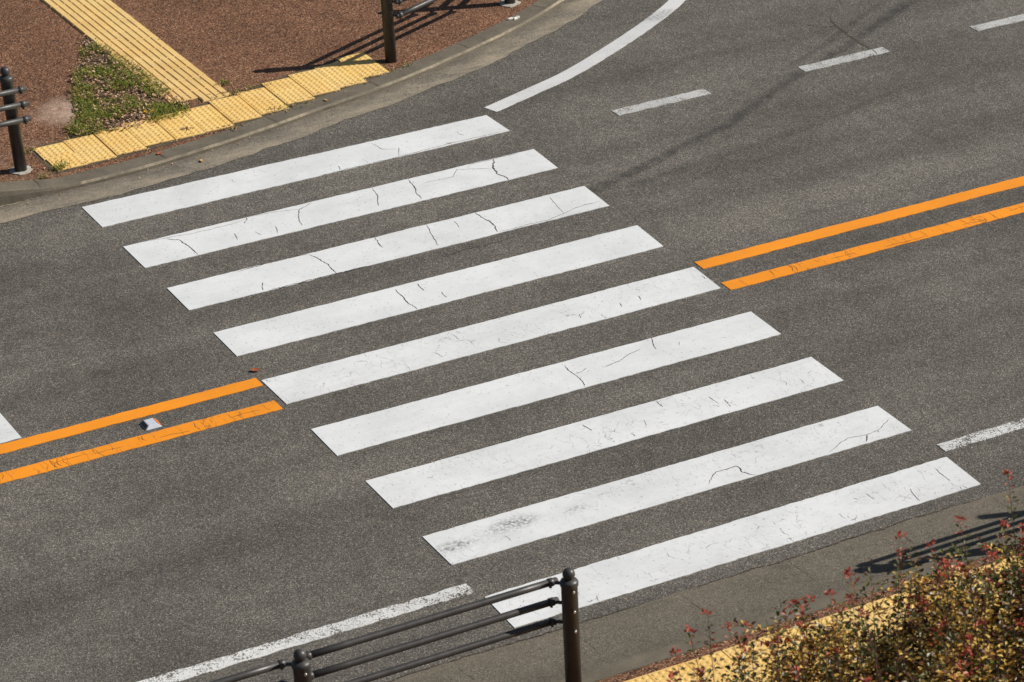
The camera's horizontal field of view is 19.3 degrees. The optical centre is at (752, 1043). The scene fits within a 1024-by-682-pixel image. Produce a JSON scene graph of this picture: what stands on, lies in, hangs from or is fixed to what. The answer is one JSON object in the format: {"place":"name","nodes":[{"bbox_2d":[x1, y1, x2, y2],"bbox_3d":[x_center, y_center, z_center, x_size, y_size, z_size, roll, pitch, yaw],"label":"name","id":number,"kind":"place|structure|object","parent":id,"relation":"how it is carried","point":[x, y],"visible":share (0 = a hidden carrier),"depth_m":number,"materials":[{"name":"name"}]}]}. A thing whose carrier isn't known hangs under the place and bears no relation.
{"place":"outdoors","nodes":[
{"label":"outdoors","id":0,"kind":"place"},
{"bbox_2d":[0,0,537,181],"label":"sidewalk","id":1,"kind":"structure","parent":0,"point":[236,43],"depth_m":30.35,"materials":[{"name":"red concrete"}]},
{"bbox_2d":[0,66,32,175],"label":"pipe fence","id":2,"kind":"object","parent":1,"relation":"on","point":[10,106],"visible":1,"depth_m":27.44,"materials":[{"name":"black metal"}]},
{"bbox_2d":[24,146,36,153],"bbox_3d":[-6.805,-8.421,28.151,0.164,0.039,0.116,-21,44,-24],"label":"weed tuft","id":3,"kind":"object","parent":1,"relation":"on","point":[26,152],"visible":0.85,"depth_m":28.14,"materials":[{"name":"green plant"}]},
{"bbox_2d":[37,172,51,178],"bbox_3d":[-6.550,-8.042,27.682,0.110,0.052,0.155,-68,73,-48],"label":"weed tuft","id":4,"kind":"object","parent":1,"relation":"on","point":[44,176],"visible":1,"depth_m":27.68,"materials":[{"name":"green plant"}]},
{"bbox_2d":[44,157,71,171],"bbox_3d":[-6.435,-8.193,27.846,0.348,0.075,0.189,-21,44,-24],"label":"weed tuft","id":5,"kind":"object","parent":1,"relation":"on","point":[58,166],"visible":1,"depth_m":27.84,"materials":[{"name":"green plant"}]},
{"bbox_2d":[63,38,193,137],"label":"grass","id":6,"kind":"structure","parent":1,"relation":"on","point":[98,69],"depth_m":29.06,"materials":[{"name":"green plant"}]},
{"bbox_2d":[41,0,231,103],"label":"tactile paving","id":7,"kind":"structure","parent":1,"relation":"on","point":[108,23],"depth_m":30.14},
{"bbox_2d":[30,52,388,173],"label":"tactile paving","id":8,"kind":"structure","parent":1,"relation":"on","point":[346,71],"depth_m":28.81,"materials":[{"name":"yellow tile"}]},
{"bbox_2d":[213,78,231,85],"bbox_3d":[-5.212,-9.455,29.385,0.129,0.065,0.192,28,47,29],"label":"weed tuft","id":9,"kind":"object","parent":1,"relation":"on","point":[222,82],"visible":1,"depth_m":29.40,"materials":[{"name":"green plant"}]},
{"bbox_2d":[207,88,243,98],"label":"weeds","id":10,"kind":"object","parent":1,"relation":"on","point":[229,91],"visible":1,"depth_m":29.21,"materials":[{"name":"green plant"}]},
{"bbox_2d":[217,122,251,129],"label":"weeds","id":11,"kind":"object","parent":1,"relation":"on","point":[235,126],"visible":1,"depth_m":28.57,"materials":[{"name":"green plant"}]},
{"bbox_2d":[209,76,291,97],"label":"weeds","id":12,"kind":"object","parent":1,"relation":"on","point":[241,89],"visible":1,"depth_m":29.30,"materials":[{"name":"green plant"}]},
{"bbox_2d":[269,98,308,112],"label":"weeds","id":13,"kind":"object","parent":1,"relation":"on","point":[286,107],"visible":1,"depth_m":28.96,"materials":[{"name":"green plant"}]},
{"bbox_2d":[371,60,412,74],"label":"weeds","id":14,"kind":"object","parent":1,"relation":"on","point":[398,65],"visible":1,"depth_m":29.75,"materials":[{"name":"green plant"}]},
{"bbox_2d":[381,0,520,62],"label":"pipe fence","id":15,"kind":"object","parent":1,"relation":"on","point":[388,15],"visible":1,"depth_m":29.68,"materials":[{"name":"metal"}]},
{"bbox_2d":[0,0,1023,681],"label":"road","id":16,"kind":"structure","parent":0,"point":[166,556],"depth_m":25.34,"materials":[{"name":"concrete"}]},
{"bbox_2d":[0,413,20,443],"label":"stop line","id":17,"kind":"object","parent":16,"relation":"on","point":[8,432],"visible":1,"depth_m":24.00,"materials":[{"name":"white paint"}]},
{"bbox_2d":[0,378,262,453],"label":"line","id":18,"kind":"object","parent":16,"relation":"on","point":[172,404],"visible":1,"depth_m":24.22,"materials":[{"name":"orange paint"}]},
{"bbox_2d":[0,400,282,483],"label":"line","id":19,"kind":"object","parent":16,"relation":"on","point":[132,443],"visible":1,"depth_m":23.89,"materials":[{"name":"orange paint"}]},
{"bbox_2d":[139,418,161,430],"bbox_3d":[-4.855,-5.003,24.098,0.139,0.030,0.147,-21,44,-24],"label":"road stud","id":20,"kind":"object","parent":16,"relation":"on","point":[149,424],"visible":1,"depth_m":24.07,"materials":[{"name":"white plastic"}]},
{"bbox_2d":[0,0,567,205],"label":"kerb","id":21,"kind":"structure","parent":16,"relation":"on","point":[11,192],"depth_m":28.76,"materials":[{"name":"concrete"}]},
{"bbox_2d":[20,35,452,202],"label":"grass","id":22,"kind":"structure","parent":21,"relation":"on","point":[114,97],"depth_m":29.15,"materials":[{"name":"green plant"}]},
{"bbox_2d":[508,16,519,19],"bbox_3d":[-2.455,-10.553,30.741,0.140,0.024,0.048,-21,44,-24],"label":"paper scrap","id":23,"kind":"object","parent":21,"relation":"on","point":[513,18],"visible":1,"depth_m":30.73,"materials":[{"name":"white paper"}]},
{"bbox_2d":[82,115,509,226],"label":"crosswalk stripe","id":24,"kind":"object","parent":16,"relation":"on","point":[143,205],"visible":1,"depth_m":27.93,"materials":[{"name":"white paint"}]},
{"bbox_2d":[0,0,601,222],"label":"gutter","id":25,"kind":"object","parent":16,"relation":"on","point":[558,17],"visible":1,"depth_m":28.77,"materials":[{"name":"concrete"}]},
{"bbox_2d":[138,584,473,681],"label":"edge line","id":26,"kind":"object","parent":16,"relation":"on","point":[326,631],"visible":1,"depth_m":21.64,"materials":[{"name":"white paint"}]},
{"bbox_2d":[123,149,557,267],"bbox_3d":[-3.716,-7.661,27.336,4.144,0.006,0.524,-21,44,-24],"label":"crosswalk stripe","id":27,"kind":"object","parent":16,"relation":"on","point":[213,238],"visible":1,"depth_m":27.30,"materials":[{"name":"white paint"}]},
{"bbox_2d":[167,186,608,309],"bbox_3d":[-3.202,-7.126,26.688,4.143,0.006,0.520,-21,44,-24],"label":"crosswalk stripe","id":28,"kind":"object","parent":16,"relation":"on","point":[241,283],"visible":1,"depth_m":26.64,"materials":[{"name":"white paint"}]},
{"bbox_2d":[214,225,662,355],"bbox_3d":[-2.683,-6.582,26.028,4.138,0.006,0.521,-21,44,-24],"label":"crosswalk stripe","id":29,"kind":"object","parent":16,"relation":"on","point":[393,301],"visible":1,"depth_m":25.99,"materials":[{"name":"white paint"}]},
{"bbox_2d":[261,267,719,403],"bbox_3d":[-2.164,-6.036,25.367,4.142,0.006,0.508,-21,44,-24],"label":"crosswalk stripe","id":30,"kind":"object","parent":16,"relation":"on","point":[348,372],"visible":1,"depth_m":25.32,"materials":[{"name":"white paint"}]},
{"bbox_2d":[311,311,780,455],"bbox_3d":[-1.658,-5.481,24.695,4.130,0.006,0.521,-21,44,-24],"label":"crosswalk stripe","id":31,"kind":"object","parent":16,"relation":"on","point":[438,411],"visible":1,"depth_m":24.65,"materials":[{"name":"white paint"}]},
{"bbox_2d":[484,0,684,111],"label":"curved edge line","id":32,"kind":"object","parent":16,"relation":"on","point":[667,8],"visible":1,"depth_m":30.04,"materials":[{"name":"white paint"}]},
{"bbox_2d":[366,357,843,507],"bbox_3d":[-1.141,-4.944,24.044,4.115,0.006,0.511,-21,44,-24],"label":"crosswalk stripe","id":33,"kind":"object","parent":16,"relation":"on","point":[479,466],"visible":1,"depth_m":24.00,"materials":[{"name":"white paint"}]},
{"bbox_2d":[447,17,870,255],"bbox_3d":[-0.629,-8.687,28.580,0.919,0.001,6.753,21,44,23],"label":"road crack","id":34,"kind":"object","parent":16,"relation":"on","point":[808,24],"visible":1,"depth_m":30.50,"materials":[{"name":"black asphalt"}]},
{"bbox_2d":[612,89,710,115],"bbox_3d":[-0.889,-9.204,29.208,1.040,0.004,0.158,-21,44,-24],"label":"lane marking","id":35,"kind":"object","parent":16,"relation":"on","point":[660,102],"visible":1,"depth_m":29.20,"materials":[{"name":"white paint"}]},
{"bbox_2d":[422,406,911,564],"bbox_3d":[-0.617,-4.397,23.381,4.119,0.006,0.515,-21,44,-24],"label":"crosswalk stripe","id":36,"kind":"object","parent":16,"relation":"on","point":[532,523],"visible":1,"depth_m":23.33,"materials":[{"name":"white paint"}]},
{"bbox_2d":[388,485,1023,681],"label":"gutter","id":37,"kind":"object","parent":16,"relation":"on","point":[750,593],"visible":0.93,"depth_m":22.04,"materials":[{"name":"grey concrete"}]},
{"bbox_2d":[554,532,1023,681],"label":"kerb","id":38,"kind":"structure","parent":37,"relation":"on","point":[642,660],"depth_m":21.64,"materials":[{"name":"concrete"}]},
{"bbox_2d":[485,457,980,627],"bbox_3d":[-0.096,-3.837,22.703,4.120,0.006,0.519,-21,44,-24],"label":"crosswalk stripe","id":39,"kind":"object","parent":16,"relation":"on","point":[649,566],"visible":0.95,"depth_m":22.73,"materials":[{"name":"white paint"}]},
{"bbox_2d":[798,47,889,71],"bbox_3d":[0.921,-9.901,30.051,1.010,0.006,0.157,-21,44,-24],"label":"lane marking","id":40,"kind":"object","parent":16,"relation":"on","point":[844,59],"visible":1,"depth_m":30.04,"materials":[{"name":"white paint"}]},
{"bbox_2d":[695,176,1023,268],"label":"line","id":41,"kind":"object","parent":16,"relation":"on","point":[855,224],"visible":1,"depth_m":27.05,"materials":[{"name":"orange paint"}]},
{"bbox_2d":[721,202,1023,289],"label":"line","id":42,"kind":"object","parent":16,"relation":"on","point":[850,253],"visible":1,"depth_m":26.66,"materials":[{"name":"orange paint"}]},
{"bbox_2d":[936,419,1023,451],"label":"edge line","id":43,"kind":"object","parent":16,"relation":"on","point":[981,435],"visible":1,"depth_m":23.96,"materials":[{"name":"white paint"}]},
{"bbox_2d":[969,14,1023,30],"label":"lane marking","id":44,"kind":"object","parent":16,"relation":"on","point":[1001,22],"visible":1,"depth_m":30.79,"materials":[{"name":"white paint"}]},
{"bbox_2d":[597,547,1023,681],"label":"sidewalk","id":45,"kind":"structure","parent":0,"point":[659,665],"depth_m":21.52,"materials":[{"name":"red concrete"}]},
{"bbox_2d":[210,567,581,681],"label":"pipe fence","id":46,"kind":"object","parent":45,"relation":"on","point":[300,664],"visible":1,"depth_m":20.25,"materials":[{"name":"black metal"}]},
{"bbox_2d":[624,556,1022,681],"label":"tactile paving","id":47,"kind":"structure","parent":45,"relation":"on","point":[727,654],"depth_m":21.33,"materials":[{"name":"yellow tile"}]},
{"bbox_2d":[667,469,1023,681],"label":"shrub","id":48,"kind":"object","parent":45,"relation":"on","point":[967,640],"visible":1,"depth_m":18.58,"materials":[{"name":"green plant"}]}
]}

